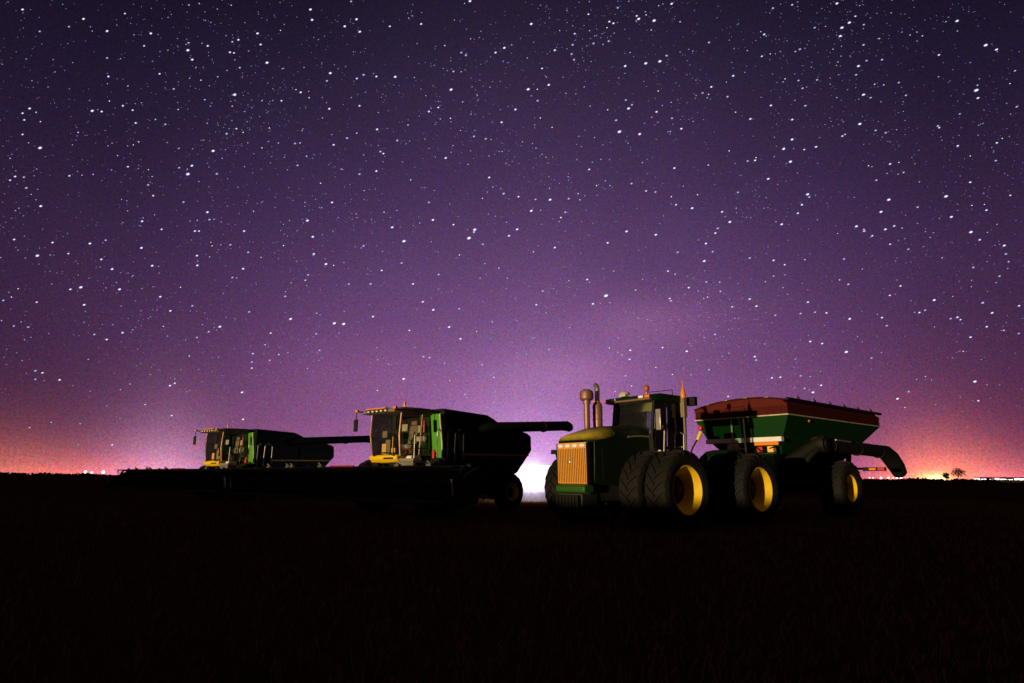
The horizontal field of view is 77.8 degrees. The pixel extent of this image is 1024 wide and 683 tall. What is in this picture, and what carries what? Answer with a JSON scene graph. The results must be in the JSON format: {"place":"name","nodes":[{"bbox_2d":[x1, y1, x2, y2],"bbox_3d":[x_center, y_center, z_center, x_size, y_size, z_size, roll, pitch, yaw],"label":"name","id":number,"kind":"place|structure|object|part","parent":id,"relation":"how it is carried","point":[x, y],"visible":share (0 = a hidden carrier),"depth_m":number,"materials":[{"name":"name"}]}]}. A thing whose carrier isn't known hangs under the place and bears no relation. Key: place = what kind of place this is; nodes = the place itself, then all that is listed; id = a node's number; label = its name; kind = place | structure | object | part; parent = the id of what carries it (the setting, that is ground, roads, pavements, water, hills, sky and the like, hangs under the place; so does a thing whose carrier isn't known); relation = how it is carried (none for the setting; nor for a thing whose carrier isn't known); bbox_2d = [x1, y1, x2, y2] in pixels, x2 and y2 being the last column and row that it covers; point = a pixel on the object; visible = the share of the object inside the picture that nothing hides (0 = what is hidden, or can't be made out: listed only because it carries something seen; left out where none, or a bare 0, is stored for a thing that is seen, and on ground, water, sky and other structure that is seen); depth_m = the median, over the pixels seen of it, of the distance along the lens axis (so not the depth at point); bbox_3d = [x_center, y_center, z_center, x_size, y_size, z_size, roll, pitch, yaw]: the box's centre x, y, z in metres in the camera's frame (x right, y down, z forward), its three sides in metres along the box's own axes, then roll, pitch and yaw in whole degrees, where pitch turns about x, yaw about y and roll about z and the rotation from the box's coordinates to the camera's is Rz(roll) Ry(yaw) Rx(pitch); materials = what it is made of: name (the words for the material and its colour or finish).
{"place":"outdoors","nodes":[
{"label":"outdoors","id":0,"kind":"place"},
{"bbox_2d":[0,476,1023,682],"bbox_3d":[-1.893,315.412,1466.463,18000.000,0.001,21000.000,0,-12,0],"label":"field","id":1,"kind":"structure","parent":0,"point":[883,491],"depth_m":7.61,"materials":[{"name":"black soil"}]},
{"bbox_2d":[103,424,369,501],"bbox_3d":[-13.927,7.003,36.500,12.660,4.050,12.415,-9,-15,37],"label":"combine harvester","id":2,"kind":"object","parent":1,"relation":"on","point":[230,452],"visible":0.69,"depth_m":34.61,"materials":[{"name":"green paint"}]},
{"bbox_2d":[206,433,222,459],"bbox_3d":[-16.376,5.828,34.975,0.027,1.480,0.961,-8,-15,35],"label":"windshield","id":3,"kind":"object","parent":2,"relation":"in","point":[210,449],"depth_m":34.88,"materials":[{"name":"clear glass"}]},
{"bbox_2d":[223,434,232,459],"bbox_3d":[-15.945,5.952,35.544,0.030,1.480,0.590,-9,-15,37],"label":"side window","id":4,"kind":"structure","parent":2,"relation":"in","point":[227,437],"depth_m":35.60,"materials":[{"name":"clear glass"}]},
{"bbox_2d":[225,401,572,514],"bbox_3d":[-2.447,4.751,25.667,12.660,4.050,12.415,-10,-16,40],"label":"combine harvester","id":5,"kind":"object","parent":1,"relation":"on","point":[434,461],"visible":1,"depth_m":23.64,"materials":[{"name":"green paint"}]},
{"bbox_2d":[372,416,390,454],"bbox_3d":[-4.984,3.603,24.269,0.027,1.480,0.961,-9,-15,38],"label":"windshield","id":6,"kind":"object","parent":5,"relation":"in","point":[380,423],"depth_m":24.21,"materials":[{"name":"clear glass"}]},
{"bbox_2d":[391,418,401,439],"bbox_3d":[-4.523,3.723,24.815,0.030,1.480,0.590,-10,-16,40],"label":"side window","id":7,"kind":"structure","parent":5,"relation":"in","point":[394,431],"depth_m":24.87,"materials":[{"name":"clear glass"}]},
{"bbox_2d":[0,472,1023,482],"bbox_3d":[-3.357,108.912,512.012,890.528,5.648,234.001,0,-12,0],"label":"treeline","id":8,"kind":"object","parent":1,"relation":"on","point":[44,474],"visible":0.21,"depth_m":465.78,"materials":[{"name":"black plant"}]},
{"bbox_2d":[527,480,536,500],"bbox_3d":[1.150,8.539,36.352,0.636,1.180,0.590,0,-12,0],"label":"work lamp","id":9,"kind":"object","parent":1,"relation":"on","point":[531,484],"visible":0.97,"depth_m":36.38,"materials":[{"name":"metal"}]},
{"bbox_2d":[544,380,779,531],"bbox_3d":[4.376,3.298,18.927,7.680,4.170,4.440,10,-15,-38],"label":"articulated tractor","id":10,"kind":"object","parent":1,"relation":"on","point":[631,466],"visible":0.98,"depth_m":17.10,"materials":[{"name":"metal"}]},
{"label":"side window","id":11,"kind":"part","parent":10,"relation":"part of","materials":[{"name":"black glass"}]},
{"label":"side window","id":12,"kind":"part","parent":10,"relation":"part of","materials":[{"name":"black glass"}]},
{"bbox_2d":[691,395,906,515],"bbox_3d":[10.862,4.466,24.158,10.275,4.129,4.725,10,-16,-39],"label":"grain cart","id":13,"kind":"object","parent":1,"relation":"on","point":[803,446],"visible":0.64,"depth_m":22.82,"materials":[{"name":"green paint"}]},
{"bbox_2d":[926,475,945,479],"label":"yard lamp","id":14,"kind":"object","parent":1,"relation":"on","point":[935,477],"visible":0.52,"depth_m":572.03,"materials":[{"name":"metal"}]},
{"bbox_2d":[942,472,949,482],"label":"tree","id":15,"kind":"object","parent":1,"relation":"on","point":[946,476],"visible":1,"depth_m":340.58,"materials":[{"name":"brown plant"}]},
{"bbox_2d":[951,468,965,482],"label":"tree","id":16,"kind":"object","parent":1,"relation":"on","point":[957,470],"visible":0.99,"depth_m":338.07,"materials":[{"name":"brown plant"}]},
{"bbox_2d":[0,0,1023,479],"label":"sky","id":17,"kind":"structure","parent":0,"point":[992,444],"materials":[{"name":"purple"}]},
{"bbox_2d":[0,0,1023,447],"bbox_3d":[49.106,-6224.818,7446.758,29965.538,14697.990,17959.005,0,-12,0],"label":"stars","id":18,"kind":"object","parent":17,"relation":"in","point":[518,196],"visible":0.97,"depth_m":13320.16,"materials":[{"name":"white"}]},
{"bbox_2d":[974,477,992,479],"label":"farm shed","id":19,"kind":"structure","parent":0,"point":[981,478],"depth_m":550.73,"materials":[{"name":"metal"}]},
{"bbox_2d":[993,477,1023,479],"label":"farm shed","id":20,"kind":"structure","parent":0,"point":[1009,478],"depth_m":540.15,"materials":[{"name":"metal"}]}
]}

